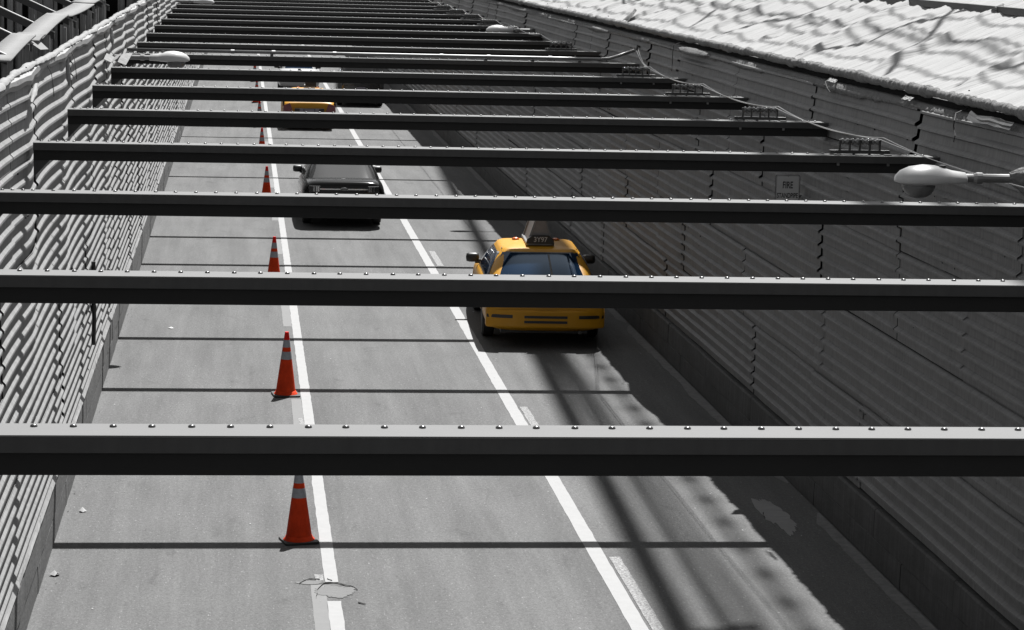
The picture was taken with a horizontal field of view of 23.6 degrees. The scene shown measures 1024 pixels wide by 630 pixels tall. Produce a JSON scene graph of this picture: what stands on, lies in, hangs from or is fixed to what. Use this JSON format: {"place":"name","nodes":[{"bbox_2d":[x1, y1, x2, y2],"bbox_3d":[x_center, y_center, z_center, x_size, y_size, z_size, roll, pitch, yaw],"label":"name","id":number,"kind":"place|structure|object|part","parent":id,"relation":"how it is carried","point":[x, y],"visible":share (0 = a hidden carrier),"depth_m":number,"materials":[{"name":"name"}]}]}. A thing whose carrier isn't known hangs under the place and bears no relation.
{"place":"outdoors","nodes":[
{"label":"outdoors","id":0,"kind":"place"},
{"bbox_2d":[26,43,939,629],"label":"road","id":1,"kind":"structure","parent":0,"point":[194,551],"depth_m":28.68,"materials":[{"name":"grey asphalt"}]},
{"bbox_2d":[0,0,201,623],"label":"corrugated wall","id":2,"kind":"structure","parent":1,"relation":"on","point":[48,351],"depth_m":26.70,"materials":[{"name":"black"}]},
{"bbox_2d":[30,83,37,102],"bbox_3d":[-4.503,-2.093,23.150,0.064,0.137,0.913,0,9,-7],"label":"rag","id":3,"kind":"object","parent":2,"relation":"attached to","point":[34,92],"visible":1,"depth_m":23.07,"materials":[{"name":"white fabric"}]},
{"bbox_2d":[0,0,105,77],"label":"board strip","id":4,"kind":"object","parent":2,"relation":"attached to","point":[34,34],"visible":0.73,"depth_m":29.08,"materials":[{"name":"wood"}]},
{"bbox_2d":[0,28,31,51],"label":"sloping rail","id":5,"kind":"object","parent":4,"relation":"attached to","point":[4,33],"visible":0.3,"depth_m":27.00,"materials":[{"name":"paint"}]},
{"bbox_2d":[0,6,54,39],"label":"sloping rail","id":6,"kind":"object","parent":4,"relation":"attached to","point":[15,17],"visible":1,"depth_m":30.22,"materials":[{"name":"metal"}]},
{"bbox_2d":[15,0,75,27],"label":"sloping rail","id":7,"kind":"object","parent":4,"relation":"attached to","point":[37,6],"visible":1,"depth_m":34.14,"materials":[{"name":"metal"}]},
{"bbox_2d":[54,0,93,18],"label":"sloping rail","id":8,"kind":"object","parent":4,"relation":"attached to","point":[65,2],"visible":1,"depth_m":38.28,"materials":[{"name":"metal"}]},
{"bbox_2d":[66,59,70,85],"bbox_3d":[-4.964,-2.712,27.480,0.066,0.297,0.118,1,9,-6],"label":"rag","id":9,"kind":"object","parent":2,"relation":"hanging from","point":[68,74],"visible":1,"depth_m":27.47,"materials":[{"name":"grey fabric"}]},
{"bbox_2d":[0,0,152,98],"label":"sheeting roll","id":10,"kind":"object","parent":2,"relation":"attached to","point":[15,80],"visible":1,"depth_m":27.09,"materials":[{"name":"white plastic"}]},
{"bbox_2d":[90,261,96,344],"bbox_3d":[-5.479,-0.153,32.139,0.074,1.100,0.074,-3,10,-29],"label":"drain pipe","id":11,"kind":"object","parent":2,"relation":"attached to","point":[93,308],"visible":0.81,"depth_m":32.15,"materials":[{"name":"black plastic"}]},
{"bbox_2d":[95,1,108,10],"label":"sloping rail","id":12,"kind":"object","parent":2,"relation":"attached to","point":[99,3],"visible":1,"depth_m":42.66,"materials":[{"name":"metal"}]},
{"bbox_2d":[110,27,113,46],"bbox_3d":[-5.993,-4.162,36.789,0.066,0.297,0.163,1,9,-6],"label":"rag","id":13,"kind":"object","parent":2,"relation":"attached to","point":[111,37],"visible":1,"depth_m":36.78,"materials":[{"name":"grey fabric"}]},
{"bbox_2d":[104,53,132,64],"bbox_3d":[-5.795,-3.737,35.889,0.320,0.166,0.949,2,9,3],"label":"torn metal","id":14,"kind":"object","parent":2,"relation":"attached to","point":[123,58],"visible":1,"depth_m":35.95,"materials":[{"name":"grey metal"}]},
{"bbox_2d":[114,51,189,67],"bbox_3d":[-5.619,-3.987,38.356,1.165,0.290,0.330,1,9,-6],"label":"street lamp","id":15,"kind":"object","parent":2,"relation":"attached to","point":[174,59],"visible":0.82,"depth_m":38.29,"materials":[{"name":"white metal"}]},
{"bbox_2d":[176,0,213,4],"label":"street lamp","id":16,"kind":"object","parent":2,"relation":"attached to","point":[207,2],"visible":0.79,"depth_m":74.25,"materials":[{"name":"white metal"}]},
{"bbox_2d":[0,53,206,629],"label":"kerb barrier","id":17,"kind":"object","parent":1,"relation":"on","point":[21,602],"visible":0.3,"depth_m":27.26,"materials":[{"name":"grey concrete"}]},
{"bbox_2d":[257,101,261,110],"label":"traffic cone","id":18,"kind":"object","parent":1,"relation":"on","point":[259,106],"visible":0.34,"depth_m":84.60,"materials":[{"name":"orange plastic"}]},
{"bbox_2d":[259,128,264,143],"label":"traffic cone","id":19,"kind":"object","parent":1,"relation":"on","point":[261,140],"visible":0.35,"depth_m":72.22,"materials":[{"name":"orange plastic"}]},
{"bbox_2d":[262,166,270,192],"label":"traffic cone","id":20,"kind":"object","parent":1,"relation":"on","point":[266,188],"visible":0.48,"depth_m":59.93,"materials":[{"name":"orange plastic"}]},
{"bbox_2d":[268,236,279,271],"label":"traffic cone","id":21,"kind":"object","parent":1,"relation":"on","point":[273,266],"visible":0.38,"depth_m":45.69,"materials":[{"name":"orange plastic"}]},
{"bbox_2d":[271,332,299,397],"bbox_3d":[-3.185,0.687,34.651,0.370,0.910,0.370,0,9,-14],"label":"traffic cone","id":22,"kind":"object","parent":1,"relation":"on","point":[285,387],"visible":1,"depth_m":34.58,"materials":[{"name":"orange plastic"}]},
{"bbox_2d":[274,66,320,87],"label":"white car","id":23,"kind":"object","parent":1,"relation":"on","point":[288,84],"visible":0.3,"depth_m":103.51,"materials":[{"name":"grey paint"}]},
{"bbox_2d":[265,141,329,629],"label":"scraped marking","id":24,"kind":"object","parent":1,"relation":"on","point":[321,616],"visible":0.55,"depth_m":24.44,"materials":[{"name":"grey paint"}]},
{"bbox_2d":[279,476,318,545],"bbox_3d":[-2.275,2.006,26.227,0.370,0.842,0.370,-2,9,-19],"label":"traffic cone","id":25,"kind":"object","parent":1,"relation":"on","point":[298,532],"visible":0.88,"depth_m":26.15,"materials":[{"name":"orange plastic"}]},
{"bbox_2d":[257,54,344,629],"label":"lane line","id":26,"kind":"object","parent":1,"relation":"on","point":[336,619],"visible":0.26,"depth_m":29.42,"materials":[{"name":"white paint"}]},
{"bbox_2d":[281,82,335,112],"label":"yellow taxi","id":27,"kind":"object","parent":1,"relation":"on","point":[308,106],"visible":0.34,"depth_m":83.77,"materials":[{"name":"paint"}]},
{"bbox_2d":[296,580,323,583],"bbox_3d":[-2.026,2.677,24.595,0.334,0.001,0.164,1,9,-6],"label":"road patch","id":28,"kind":"object","parent":1,"relation":"on","point":[310,582],"visible":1,"depth_m":24.59,"materials":[{"name":"grey asphalt"}]},
{"bbox_2d":[314,585,354,597],"bbox_3d":[-1.750,2.732,24.269,0.411,0.001,0.490,1,9,-6],"label":"road patch","id":29,"kind":"object","parent":1,"relation":"on","point":[334,591],"visible":1,"depth_m":24.27,"materials":[{"name":"grey asphalt"}]},
{"bbox_2d":[293,164,384,222],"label":"grey sedan","id":30,"kind":"object","parent":1,"relation":"on","point":[338,179],"visible":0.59,"depth_m":55.67,"materials":[{"name":"black paint"}]},
{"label":"window","id":31,"kind":"part","parent":30,"relation":"part of","materials":[{"name":"grey glass"}]},
{"bbox_2d":[334,68,383,105],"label":"black suv","id":32,"kind":"object","parent":1,"relation":"on","point":[358,86],"visible":0.16,"depth_m":96.38,"materials":[{"name":"black paint"}]},
{"bbox_2d":[92,221,801,619],"bbox_3d":[-2.178,0.283,40.537,8.322,0.006,39.911,1,9,-6],"label":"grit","id":33,"kind":"object","parent":1,"relation":"on","point":[494,377],"visible":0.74,"depth_m":31.55,"materials":[{"name":"grey"}]},
{"bbox_2d":[308,55,648,629],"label":"lane line","id":34,"kind":"object","parent":1,"relation":"on","point":[628,609],"visible":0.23,"depth_m":29.00,"materials":[{"name":"white paint"}]},
{"bbox_2d":[298,251,664,629],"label":"worn marking","id":35,"kind":"object","parent":1,"relation":"on","point":[648,613],"visible":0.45,"depth_m":24.86,"materials":[{"name":"paint"}]},
{"bbox_2d":[300,512,764,603],"bbox_3d":[0.336,2.488,26.232,6.403,0.001,1.112,-7,12,-43],"label":"road crack","id":36,"kind":"object","parent":1,"relation":"on","point":[356,588],"visible":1,"depth_m":24.56,"materials":[{"name":"black asphalt"}]},
{"bbox_2d":[466,221,604,336],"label":"yellow taxi","id":37,"kind":"object","parent":1,"relation":"on","point":[536,249],"visible":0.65,"depth_m":40.30,"materials":[{"name":"paint"}]},
{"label":"window","id":38,"kind":"part","parent":37,"relation":"part of","materials":[{"name":"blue glass"}]},
{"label":"window","id":39,"kind":"part","parent":37,"relation":"part of","materials":[{"name":"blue glass"}]},
{"bbox_2d":[388,88,936,629],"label":"gutter","id":40,"kind":"object","parent":1,"relation":"on","point":[880,580],"visible":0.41,"depth_m":27.74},
{"bbox_2d":[360,56,1018,629],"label":"kerb barrier","id":41,"kind":"object","parent":1,"relation":"on","point":[926,580],"visible":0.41,"depth_m":27.49,"materials":[{"name":"grey concrete"}]},
{"bbox_2d":[364,0,1023,629],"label":"corrugated wall","id":42,"kind":"structure","parent":1,"relation":"on","point":[878,368],"depth_m":27.85,"materials":[{"name":"black metal"}]},
{"bbox_2d":[180,1,455,9],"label":"overhead beam","id":43,"kind":"structure","parent":42,"relation":"attached to","point":[415,7],"depth_m":77.25,"materials":[{"name":"metal"}]},
{"bbox_2d":[176,4,468,14],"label":"overhead beam","id":44,"kind":"structure","parent":42,"relation":"attached to","point":[292,8],"depth_m":72.72,"materials":[{"name":"metal"}]},
{"bbox_2d":[434,5,450,9],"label":"insulator rack","id":45,"kind":"object","parent":44,"relation":"attached to","point":[440,6],"visible":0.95,"depth_m":73.20,"materials":[{"name":"grey metal"}]},
{"bbox_2d":[172,8,483,19],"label":"overhead beam","id":46,"kind":"structure","parent":42,"relation":"attached to","point":[312,13],"depth_m":68.22,"materials":[{"name":"metal"}]},
{"bbox_2d":[446,9,466,17],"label":"insulator rack","id":47,"kind":"object","parent":46,"relation":"attached to","point":[459,10],"visible":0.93,"depth_m":68.71,"materials":[{"name":"grey metal"}]},
{"bbox_2d":[213,0,443,5],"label":"overhead beam","id":48,"kind":"structure","parent":42,"relation":"attached to","point":[357,2],"depth_m":81.83,"materials":[{"name":"metal"}]},
{"bbox_2d":[167,13,500,25],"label":"overhead beam","id":49,"kind":"structure","parent":42,"relation":"attached to","point":[319,19],"depth_m":63.73,"materials":[{"name":"metal"}]},
{"bbox_2d":[460,14,482,23],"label":"insulator rack","id":50,"kind":"object","parent":49,"relation":"attached to","point":[475,15],"visible":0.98,"depth_m":64.22,"materials":[{"name":"grey metal"}]},
{"bbox_2d":[161,18,519,32],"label":"overhead beam","id":51,"kind":"structure","parent":42,"relation":"attached to","point":[314,25],"depth_m":59.22,"materials":[{"name":"metal"}]},
{"bbox_2d":[477,19,500,29],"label":"insulator rack","id":52,"kind":"object","parent":51,"relation":"attached to","point":[488,20],"visible":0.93,"depth_m":59.72,"materials":[{"name":"grey metal"}]},
{"bbox_2d":[430,1,556,42],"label":"power cable","id":53,"kind":"object","parent":52,"relation":"attached to","point":[502,24],"visible":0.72,"depth_m":56.31,"materials":[{"name":"black rubber"}]},
{"bbox_2d":[155,25,542,40],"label":"overhead beam","id":54,"kind":"structure","parent":42,"relation":"attached to","point":[281,31],"depth_m":54.77,"materials":[{"name":"metal"}]},
{"bbox_2d":[147,32,568,49],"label":"overhead beam","id":55,"kind":"structure","parent":42,"relation":"attached to","point":[337,40],"depth_m":50.26,"materials":[{"name":"metal"}]},
{"bbox_2d":[137,41,600,60],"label":"overhead beam","id":56,"kind":"structure","parent":42,"relation":"attached to","point":[338,48],"depth_m":45.77,"materials":[{"name":"metal"}]},
{"bbox_2d":[545,42,576,56],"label":"insulator rack","id":57,"kind":"object","parent":56,"relation":"attached to","point":[559,44],"visible":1,"depth_m":46.24,"materials":[{"name":"grey metal"}]},
{"bbox_2d":[126,52,638,73],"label":"overhead beam","id":58,"kind":"structure","parent":42,"relation":"attached to","point":[387,63],"depth_m":41.32,"materials":[{"name":"metal"}]},
{"bbox_2d":[127,48,634,62],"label":"conduit pipe","id":59,"kind":"object","parent":58,"relation":"on","point":[272,52],"visible":1,"depth_m":41.30,"materials":[{"name":"grey metal"}]},
{"bbox_2d":[331,0,433,2],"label":"overhead beam","id":60,"kind":"structure","parent":42,"relation":"attached to","point":[423,1],"depth_m":86.56,"materials":[{"name":"metal"}]},
{"bbox_2d":[111,66,686,89],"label":"overhead beam","id":61,"kind":"structure","parent":42,"relation":"attached to","point":[118,74],"depth_m":36.78,"materials":[{"name":"metal"}]},
{"bbox_2d":[616,67,655,84],"bbox_3d":[1.881,-3.639,37.276,0.600,0.261,0.212,0,9,-7],"label":"insulator rack","id":62,"kind":"object","parent":61,"relation":"attached to","point":[636,69],"visible":1,"depth_m":37.25,"materials":[{"name":"black metal"}]},
{"bbox_2d":[92,84,747,109],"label":"overhead beam","id":63,"kind":"structure","parent":42,"relation":"attached to","point":[100,92],"depth_m":32.29,"materials":[{"name":"metal"}]},
{"bbox_2d":[665,84,709,103],"bbox_3d":[2.344,-2.954,32.779,0.600,0.261,0.212,1,9,-5],"label":"insulator rack","id":64,"kind":"object","parent":63,"relation":"attached to","point":[686,86],"visible":1,"depth_m":32.75,"materials":[{"name":"grey metal"}]},
{"bbox_2d":[67,107,828,136],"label":"overhead beam","id":65,"kind":"structure","parent":42,"relation":"attached to","point":[77,117],"depth_m":27.80,"materials":[{"name":"metal"}]},
{"bbox_2d":[734,106,786,130],"bbox_3d":[2.856,-2.269,28.288,0.600,0.261,0.212,1,9,-4],"label":"insulator rack","id":66,"kind":"object","parent":65,"relation":"attached to","point":[759,111],"visible":1,"depth_m":28.26,"materials":[{"name":"grey metal"}]},
{"bbox_2d":[33,140,939,175],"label":"overhead beam","id":67,"kind":"structure","parent":42,"relation":"attached to","point":[44,152],"depth_m":23.30,"materials":[{"name":"metal"}]},
{"bbox_2d":[829,138,891,165],"bbox_3d":[3.369,-1.584,23.797,0.600,0.261,0.212,0,9,-9],"label":"insulator rack","id":68,"kind":"object","parent":67,"relation":"attached to","point":[860,142],"visible":1,"depth_m":23.77,"materials":[{"name":"grey metal"}]},
{"bbox_2d":[636,45,1023,187],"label":"power cable","id":69,"kind":"object","parent":68,"relation":"attached to","point":[637,46],"visible":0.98,"depth_m":25.96,"materials":[{"name":"silver metal"}]},
{"bbox_2d":[486,25,534,32],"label":"street lamp","id":70,"kind":"object","parent":42,"relation":"attached to","point":[498,28],"visible":0.68,"depth_m":56.88,"materials":[{"name":"white metal"}]},
{"bbox_2d":[0,423,1023,476],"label":"overhead beam","id":71,"kind":"structure","parent":42,"relation":"attached to","point":[284,449],"depth_m":9.71,"materials":[{"name":"metal"}]},
{"bbox_2d":[0,269,1023,311],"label":"overhead beam","id":72,"kind":"structure","parent":42,"relation":"attached to","point":[74,286],"depth_m":14.25,"materials":[{"name":"metal"}]},
{"bbox_2d":[0,188,1023,226],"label":"overhead beam","id":73,"kind":"structure","parent":42,"relation":"attached to","point":[297,205],"depth_m":18.79,"materials":[{"name":"metal"}]},
{"bbox_2d":[678,47,711,56],"bbox_3d":[2.704,-3.965,36.932,0.121,0.099,2.602,1,9,-6],"label":"torn sheeting","id":74,"kind":"object","parent":42,"relation":"attached to","point":[691,51],"visible":1,"depth_m":36.72,"materials":[{"name":"white plastic"}]},
{"bbox_2d":[480,0,1023,133],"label":"tarpaulin","id":75,"kind":"object","parent":42,"relation":"attached to","point":[948,53],"visible":1,"depth_m":29.90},
{"bbox_2d":[861,0,1023,15],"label":"truss chord","id":76,"kind":"object","parent":75,"relation":"on","point":[1001,8],"visible":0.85,"depth_m":28.72,"materials":[{"name":"paint"}]},
{"bbox_2d":[775,175,801,199],"bbox_3d":[3.387,-1.463,29.561,0.450,0.450,0.026,1,9,-6],"label":"fire sign","id":77,"kind":"object","parent":42,"relation":"attached to","point":[787,187],"visible":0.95,"depth_m":29.53,"materials":[{"name":"black metal"}]},
{"bbox_2d":[828,78,837,82],"bbox_3d":[3.670,-2.679,28.077,0.056,0.049,0.350,1,9,-6],"label":"scrap","id":78,"kind":"object","parent":42,"relation":"attached to","point":[833,80],"visible":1,"depth_m":28.08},
{"bbox_2d":[902,95,913,100],"bbox_3d":[4.012,-2.201,24.931,0.052,0.047,0.350,1,9,-6],"label":"scrap","id":79,"kind":"object","parent":42,"relation":"attached to","point":[905,97],"visible":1,"depth_m":24.90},
{"bbox_2d":[894,164,1012,197],"bbox_3d":[3.829,-1.137,20.952,1.165,0.290,0.330,1,9,-6],"label":"street lamp","id":80,"kind":"object","parent":42,"relation":"attached to","point":[920,181],"visible":1,"depth_m":20.83,"materials":[{"name":"white metal"}]},
{"bbox_2d":[953,107,968,141],"bbox_3d":[4.215,-1.797,23.175,0.070,0.320,0.322,6,10,30],"label":"cord","id":81,"kind":"object","parent":42,"relation":"hanging from","point":[954,121],"visible":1,"depth_m":23.11,"materials":[{"name":"black rubber"}]},
{"bbox_2d":[966,111,1013,129],"bbox_3d":[4.314,-1.756,22.183,0.060,0.096,1.300,1,9,-6],"label":"scrap","id":82,"kind":"object","parent":42,"relation":"attached to","point":[973,117],"visible":1,"depth_m":22.15,"materials":[{"name":"grey metal"}]},
{"bbox_2d":[1009,167,1023,194],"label":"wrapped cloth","id":83,"kind":"object","parent":42,"relation":"attached to","point":[1017,176],"visible":1,"depth_m":20.96,"materials":[{"name":"grey fabric"}]},
{"bbox_2d":[751,498,796,535],"bbox_3d":[3.019,2.298,27.987,0.331,0.001,1.881,1,9,-6],"label":"road patch","id":84,"kind":"object","parent":1,"relation":"on","point":[773,513],"visible":1,"depth_m":28.05,"materials":[{"name":"grey asphalt"}]},
{"label":"ground","id":85,"kind":"structure","parent":0,"visible":0},
{"bbox_2d":[0,0,139,78],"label":"plank screen","id":86,"kind":"object","parent":85,"relation":"on","point":[31,14],"visible":0.01,"depth_m":59.84,"materials":[{"name":"wood"}]}
]}

